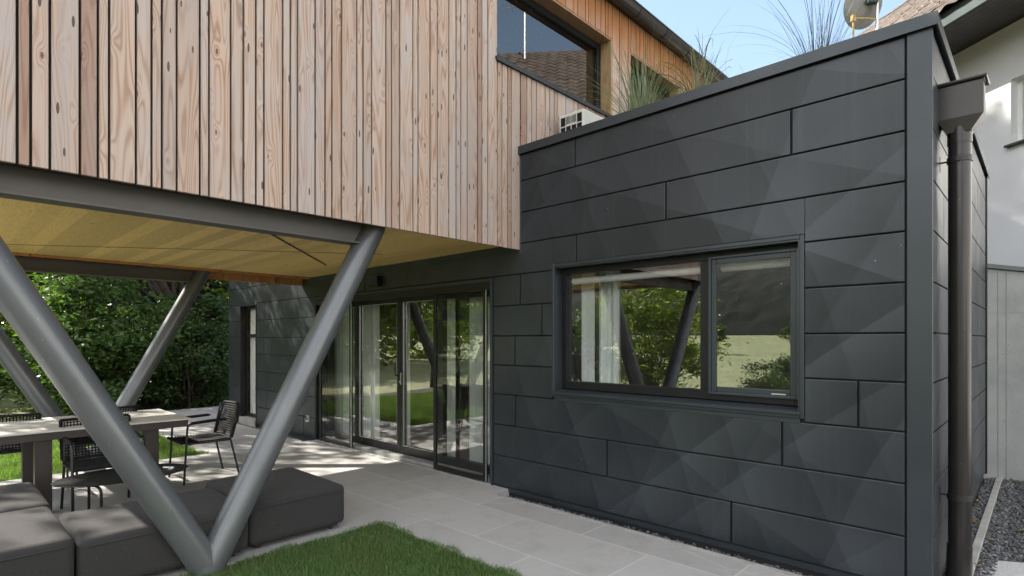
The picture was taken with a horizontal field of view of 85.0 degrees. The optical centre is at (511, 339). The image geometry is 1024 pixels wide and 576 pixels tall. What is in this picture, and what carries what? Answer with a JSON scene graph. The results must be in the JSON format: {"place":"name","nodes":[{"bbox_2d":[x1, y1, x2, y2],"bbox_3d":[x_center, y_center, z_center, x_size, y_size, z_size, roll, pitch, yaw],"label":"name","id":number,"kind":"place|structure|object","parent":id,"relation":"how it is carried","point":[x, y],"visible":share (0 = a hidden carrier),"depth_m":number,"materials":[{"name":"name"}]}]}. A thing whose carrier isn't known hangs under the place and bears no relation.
{"place":"outdoors","nodes":[
{"label":"outdoors","id":0,"kind":"place"},
{"bbox_2d":[0,381,207,420],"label":"meadow","id":1,"kind":"structure","parent":0,"point":[8,406],"depth_m":14.84,"materials":[{"name":"green plant"}]},
{"bbox_2d":[0,314,19,399],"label":"shrub","id":2,"kind":"object","parent":1,"relation":"on","point":[2,376],"visible":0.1,"depth_m":12.67,"materials":[{"name":"green plant"}]},
{"bbox_2d":[0,274,112,408],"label":"shrub","id":3,"kind":"object","parent":1,"relation":"on","point":[12,332],"visible":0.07,"depth_m":13.97,"materials":[{"name":"green plant"}]},
{"bbox_2d":[0,431,208,481],"bbox_3d":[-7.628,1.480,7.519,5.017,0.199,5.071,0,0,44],"label":"lawn","id":4,"kind":"structure","parent":0,"point":[9,472],"depth_m":7.42,"materials":[{"name":"green plant"}]},
{"bbox_2d":[0,256,210,459],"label":"shaped support","id":5,"kind":"object","parent":4,"relation":"on","point":[18,369],"visible":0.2,"depth_m":7.06,"materials":[{"name":"grey paint"}]},
{"bbox_2d":[96,280,208,327],"bbox_3d":[-10.772,-6.230,16.358,3.656,16.000,4.307,0,0,0],"label":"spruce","id":6,"kind":"object","parent":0,"point":[146,290],"visible":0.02,"depth_m":16.22,"materials":[{"name":"green plant"}]},
{"bbox_2d":[171,516,530,575],"bbox_3d":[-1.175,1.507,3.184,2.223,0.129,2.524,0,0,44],"label":"front lawn","id":7,"kind":"structure","parent":0,"point":[360,540],"depth_m":3.95,"materials":[{"name":"green plant"}]},
{"bbox_2d":[0,405,790,575],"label":"patio","id":8,"kind":"structure","parent":0,"point":[470,518],"depth_m":4.94,"materials":[{"name":"grey concrete"}]},
{"bbox_2d":[0,412,41,454],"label":"rope armchair","id":9,"kind":"object","parent":8,"relation":"on","point":[10,448],"visible":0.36,"depth_m":5.53,"materials":[{"name":"black fabric"}]},
{"bbox_2d":[0,482,50,512],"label":"lounge module","id":10,"kind":"object","parent":8,"relation":"on","point":[20,496],"visible":0.41,"depth_m":4.10,"materials":[{"name":"grey fabric"}]},
{"bbox_2d":[0,506,73,575],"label":"lounge module","id":11,"kind":"object","parent":8,"relation":"on","point":[37,541],"visible":1,"depth_m":3.25,"materials":[{"name":"grey fabric"}]},
{"bbox_2d":[0,409,190,510],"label":"dining table","id":12,"kind":"object","parent":8,"relation":"on","point":[34,437],"visible":0.63,"depth_m":5.23,"materials":[{"name":"grey wood"}]},
{"bbox_2d":[58,414,144,511],"bbox_3d":[-3.762,1.139,5.136,0.666,0.826,0.558,0,0,44],"label":"rope armchair","id":13,"kind":"object","parent":8,"relation":"on","point":[72,464],"visible":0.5,"depth_m":5.10,"materials":[{"name":"black fabric"}]},
{"bbox_2d":[66,405,137,476],"bbox_3d":[-4.588,1.139,6.253,0.666,0.826,0.558,0,0,44],"label":"rope armchair","id":14,"kind":"object","parent":8,"relation":"on","point":[132,407],"visible":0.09,"depth_m":6.16,"materials":[{"name":"black fabric"}]},
{"bbox_2d":[51,463,187,508],"bbox_3d":[-3.295,1.344,4.747,0.660,0.412,0.960,0,0,44],"label":"side table","id":15,"kind":"object","parent":8,"relation":"on","point":[97,479],"visible":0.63,"depth_m":4.59,"materials":[{"name":"grey metal"}]},
{"bbox_2d":[59,488,247,575],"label":"lounge module","id":16,"kind":"object","parent":8,"relation":"on","point":[124,539],"visible":0.56,"depth_m":3.58,"materials":[{"name":"grey fabric"}]},
{"bbox_2d":[0,162,384,575],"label":"shaped support","id":17,"kind":"object","parent":8,"relation":"on","point":[38,329],"visible":0.89,"depth_m":3.57,"materials":[{"name":"grey paint"}]},
{"bbox_2d":[167,400,242,485],"bbox_3d":[-3.473,1.139,6.360,0.558,0.826,0.666,0,0,44],"label":"rope armchair","id":18,"kind":"object","parent":8,"relation":"on","point":[232,412],"visible":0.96,"depth_m":6.35,"materials":[{"name":"black fabric"}]},
{"bbox_2d":[238,424,302,441],"bbox_3d":[-4.489,1.607,9.761,3.540,0.126,0.020,0,0,44],"label":"paving edge","id":19,"kind":"object","parent":8,"relation":"on","point":[259,429],"visible":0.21,"depth_m":9.65,"materials":[{"name":"concrete"}]},
{"bbox_2d":[206,467,343,547],"bbox_3d":[-1.982,1.362,4.665,0.976,0.376,0.770,0,0,44],"label":"lounge module","id":20,"kind":"object","parent":8,"relation":"on","point":[291,501],"visible":0.72,"depth_m":4.39,"materials":[{"name":"grey fabric"}]},
{"bbox_2d":[229,10,989,575],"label":"flat roofed extension","id":21,"kind":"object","parent":8,"relation":"on","point":[793,416],"visible":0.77,"depth_m":4.41,"materials":[{"name":"metal"}]},
{"bbox_2d":[239,303,257,427],"bbox_3d":[-4.851,0.470,10.547,0.772,2.280,0.300,0,0,44],"label":"narrow window","id":22,"kind":"structure","parent":21,"relation":"in","point":[247,418],"depth_m":10.73,"materials":[{"name":"black metal"}]},
{"bbox_2d":[250,309,254,413],"bbox_3d":[-4.817,0.425,10.584,0.690,2.050,0.048,0,0,44],"label":"curtain","id":23,"kind":"object","parent":21,"relation":"hanging from","point":[252,362],"visible":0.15,"depth_m":10.76,"materials":[{"name":"white fabric"}]},
{"bbox_2d":[305,415,309,421],"bbox_3d":[-3.220,1.240,8.803,0.084,0.100,0.042,0,0,44],"label":"wall socket","id":24,"kind":"object","parent":21,"relation":"attached to","point":[307,418],"depth_m":8.78,"materials":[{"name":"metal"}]},
{"bbox_2d":[335,307,354,434],"bbox_3d":[-2.833,0.285,9.045,1.067,2.470,0.086,0,0,44],"label":"curtain","id":25,"kind":"object","parent":21,"relation":"hanging from","point":[342,379],"visible":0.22,"depth_m":8.88,"materials":[{"name":"white fabric"}]},
{"bbox_2d":[0,0,728,285],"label":"timber house","id":26,"kind":"structure","parent":21,"relation":"on","point":[410,126],"depth_m":4.42,"materials":[{"name":"brown wood"}]},
{"bbox_2d":[495,0,612,116],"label":"upper window","id":27,"kind":"structure","parent":26,"relation":"in","point":[553,6],"depth_m":6.64,"materials":[{"name":"black metal"}]},
{"bbox_2d":[631,53,679,98],"bbox_3d":[1.932,-3.220,7.787,0.255,0.999,1.410,0,0,44],"label":"upper window","id":28,"kind":"structure","parent":26,"relation":"in","point":[639,63],"depth_m":7.86,"materials":[{"name":"glass"}]},
{"bbox_2d":[364,305,379,438],"bbox_3d":[-2.123,0.285,8.368,0.436,2.470,0.087,0,0,44],"label":"curtain","id":29,"kind":"object","parent":21,"relation":"hanging from","point":[372,371],"visible":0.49,"depth_m":8.28,"materials":[{"name":"white fabric"}]},
{"bbox_2d":[370,275,380,286],"bbox_3d":[-1.822,-0.784,7.414,0.160,0.142,0.125,0,0,44],"label":"wall speaker","id":30,"kind":"object","parent":21,"relation":"attached to","point":[375,280],"depth_m":7.36},
{"bbox_2d":[407,302,410,445],"bbox_3d":[-1.445,0.285,7.726,0.065,2.470,0.067,0,0,44],"label":"curtain","id":31,"kind":"object","parent":21,"relation":"hanging from","point":[408,376],"visible":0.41,"depth_m":7.72,"materials":[{"name":"white fabric"}]},
{"bbox_2d":[447,299,454,456],"bbox_3d":[-0.799,0.285,7.106,0.181,2.470,0.082,0,0,44],"label":"curtain","id":32,"kind":"object","parent":21,"relation":"hanging from","point":[450,377],"visible":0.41,"depth_m":7.06,"materials":[{"name":"white fabric"}]},
{"bbox_2d":[455,298,468,333],"bbox_3d":[-0.134,-0.480,9.682,2.200,0.740,0.350,0,0,44],"label":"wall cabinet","id":33,"kind":"object","parent":21,"relation":"attached to","point":[461,315],"depth_m":10.17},
{"bbox_2d":[469,296,489,464],"bbox_3d":[-0.368,0.285,6.700,0.418,2.470,0.087,0,0,44],"label":"curtain","id":34,"kind":"object","parent":21,"relation":"hanging from","point":[475,379],"visible":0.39,"depth_m":6.72,"materials":[{"name":"white fabric"}]},
{"bbox_2d":[560,109,603,132],"bbox_3d":[0.921,-2.110,6.220,0.340,0.600,0.854,0,0,44],"label":"air conditioner","id":35,"kind":"object","parent":21,"relation":"on","point":[578,118],"visible":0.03,"depth_m":5.90,"materials":[{"name":"white plastic"}]},
{"bbox_2d":[582,273,594,381],"bbox_3d":[0.762,-0.135,5.574,0.016,1.470,0.160,0,0,-45],"label":"curtain","id":36,"kind":"object","parent":21,"relation":"hanging from","point":[588,332],"visible":0.58,"depth_m":5.58,"materials":[{"name":"white fabric"}]},
{"bbox_2d":[599,270,620,383],"bbox_3d":[0.957,-0.135,5.468,0.250,1.470,0.092,0,0,44],"label":"curtain","id":37,"kind":"object","parent":21,"relation":"hanging from","point":[609,339],"visible":0.59,"depth_m":5.45,"materials":[{"name":"white fabric"}]},
{"bbox_2d":[572,266,699,284],"bbox_3d":[1.104,-0.575,5.035,1.370,0.062,0.064,0,0,44],"label":"roller blind","id":38,"kind":"object","parent":21,"relation":"attached to","point":[647,275],"visible":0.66,"depth_m":4.98,"materials":[{"name":"grey fabric"}]},
{"bbox_2d":[552,234,804,423],"bbox_3d":[1.263,-0.074,4.694,2.246,1.308,0.235,0,0,44],"label":"wide window","id":39,"kind":"structure","parent":21,"relation":"in","point":[788,406],"depth_m":4.42,"materials":[{"name":"metal"}]},
{"bbox_2d":[720,258,789,271],"bbox_3d":[1.889,-0.575,4.289,0.565,0.062,0.064,0,0,44],"label":"roller blind","id":40,"kind":"object","parent":21,"relation":"attached to","point":[764,264],"visible":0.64,"depth_m":4.28,"materials":[{"name":"grey fabric"}]},
{"bbox_2d":[938,73,989,575],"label":"rainwater downpipe","id":41,"kind":"object","parent":21,"relation":"attached to","point":[962,109],"visible":0.99,"depth_m":3.52,"materials":[{"name":"grey metal"}]},
{"bbox_2d":[491,493,802,575],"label":"patio edge","id":42,"kind":"object","parent":8,"relation":"attached to","point":[686,545],"visible":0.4,"depth_m":4.34,"materials":[{"name":"concrete"}]},
{"bbox_2d":[455,373,468,428],"bbox_3d":[-0.292,1.084,9.661,2.460,0.908,0.660,0,0,44],"label":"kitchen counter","id":43,"kind":"object","parent":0,"point":[461,400],"visible":0.19,"depth_m":9.81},
{"bbox_2d":[573,6,729,115],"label":"ornamental grass","id":44,"kind":"object","parent":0,"point":[633,103],"depth_m":5.31,"materials":[{"name":"green plant"}]},
{"bbox_2d":[633,11,741,97],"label":"ornamental grass","id":45,"kind":"object","parent":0,"point":[698,82],"depth_m":4.92,"materials":[{"name":"green plant"}]},
{"bbox_2d":[636,0,904,77],"label":"sky","id":46,"kind":"structure","parent":0,"point":[690,18],"materials":[{"name":"blue"}]},
{"bbox_2d":[688,0,937,56],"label":"ornamental grass","id":47,"kind":"object","parent":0,"point":[818,37],"depth_m":4.19,"materials":[{"name":"green plant"}]},
{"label":"ground","id":48,"kind":"structure","parent":0,"visible":0},
{"bbox_2d":[0,274,150,395],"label":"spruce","id":49,"kind":"object","parent":48,"relation":"on","point":[39,283],"depth_m":18.22,"materials":[{"name":"green plant"}]},
{"bbox_2d":[0,272,210,415],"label":"shrub","id":50,"kind":"object","parent":48,"relation":"on","point":[77,304],"visible":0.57,"depth_m":11.76,"materials":[{"name":"green plant"}]},
{"bbox_2d":[1,272,228,384],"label":"woodland","id":51,"kind":"object","parent":48,"relation":"on","point":[204,287],"depth_m":26.73,"materials":[{"name":"green plant"}]},
{"bbox_2d":[115,291,159,402],"bbox_3d":[-11.265,-2.503,13.400,4.880,8.667,4.925,0,0,-29],"label":"broadleaf tree","id":52,"kind":"object","parent":48,"relation":"on","point":[118,301],"depth_m":14.68,"materials":[{"name":"green plant"}]},
{"bbox_2d":[119,365,182,409],"bbox_3d":[-9.236,0.931,14.224,2.493,1.722,2.796,0,0,0],"label":"shrub","id":53,"kind":"object","parent":48,"relation":"on","point":[147,406],"visible":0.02,"depth_m":14.02,"materials":[{"name":"green plant"}]},
{"bbox_2d":[127,279,183,319],"bbox_3d":[-9.550,-2.114,13.152,5.426,7.952,6.496,0,0,0],"label":"broadleaf tree","id":54,"kind":"object","parent":48,"relation":"on","point":[160,287],"depth_m":14.37,"materials":[{"name":"green plant"}]},
{"bbox_2d":[113,290,230,410],"bbox_3d":[-7.895,0.284,13.793,3.283,3.058,3.492,0,0,0],"label":"shrub","id":55,"kind":"object","parent":48,"relation":"on","point":[202,358],"visible":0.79,"depth_m":13.20,"materials":[{"name":"green plant"}]},
{"bbox_2d":[153,279,230,315],"bbox_3d":[-12.440,-10.605,21.662,6.034,25.250,5.713,0,0,0],"label":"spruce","id":56,"kind":"object","parent":48,"relation":"on","point":[215,285],"visible":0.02,"depth_m":22.06,"materials":[{"name":"green plant"}]},
{"bbox_2d":[164,372,228,407],"bbox_3d":[-7.801,1.265,14.269,1.872,1.055,1.925,0,0,36],"label":"shrub","id":57,"kind":"object","parent":48,"relation":"on","point":[223,385],"visible":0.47,"depth_m":13.98,"materials":[{"name":"green plant"}]},
{"bbox_2d":[207,285,228,382],"bbox_3d":[-7.865,-0.145,17.867,4.143,3.883,3.840,0,0,0],"label":"shrub","id":58,"kind":"object","parent":48,"relation":"on","point":[226,294],"depth_m":17.15,"materials":[{"name":"green plant"}]},
{"bbox_2d":[857,0,1023,266],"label":"white house","id":59,"kind":"structure","parent":48,"relation":"on","point":[985,36],"depth_m":8.71,"materials":[{"name":"paint"}]},
{"bbox_2d":[843,0,881,37],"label":"satellite dish","id":60,"kind":"object","parent":59,"relation":"attached to","point":[872,12],"visible":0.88,"depth_m":8.69,"materials":[{"name":"metal"}]},
{"bbox_2d":[1004,78,1023,147],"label":"window","id":61,"kind":"structure","parent":59,"relation":"in","point":[1020,82],"depth_m":8.58,"materials":[{"name":"white paint"}]},
{"bbox_2d":[972,477,1002,575],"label":"kerb","id":62,"kind":"structure","parent":48,"relation":"on","point":[981,531],"depth_m":4.93,"materials":[{"name":"concrete"}]},
{"bbox_2d":[984,264,1023,480],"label":"concrete wall","id":63,"kind":"structure","parent":48,"relation":"on","point":[1005,371],"depth_m":6.56,"materials":[{"name":"grey concrete"}]},
{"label":"rear gravel bed","id":64,"kind":"structure","parent":0,"visible":0},
{"bbox_2d":[237,422,307,440],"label":"gravel","id":65,"kind":"structure","parent":64,"relation":"on","point":[298,438],"depth_m":9.15,"materials":[{"name":"grey gravel"}]},
{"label":"side yard","id":66,"kind":"structure","parent":0,"visible":0},
{"bbox_2d":[943,478,1023,575],"bbox_3d":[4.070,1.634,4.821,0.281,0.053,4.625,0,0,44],"label":"gravel","id":67,"kind":"structure","parent":66,"relation":"on","point":[1001,507],"depth_m":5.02,"materials":[{"name":"grey gravel"}]},
{"bbox_2d":[508,496,811,575],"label":"gravel","id":68,"kind":"structure","parent":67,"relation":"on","point":[706,547],"depth_m":4.54,"materials":[{"name":"grey gravel"}]},
{"bbox_2d":[980,559,1023,575],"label":"stepping slab","id":69,"kind":"structure","parent":67,"relation":"on","point":[1005,568],"depth_m":3.97,"materials":[{"name":"concrete"}]}
]}

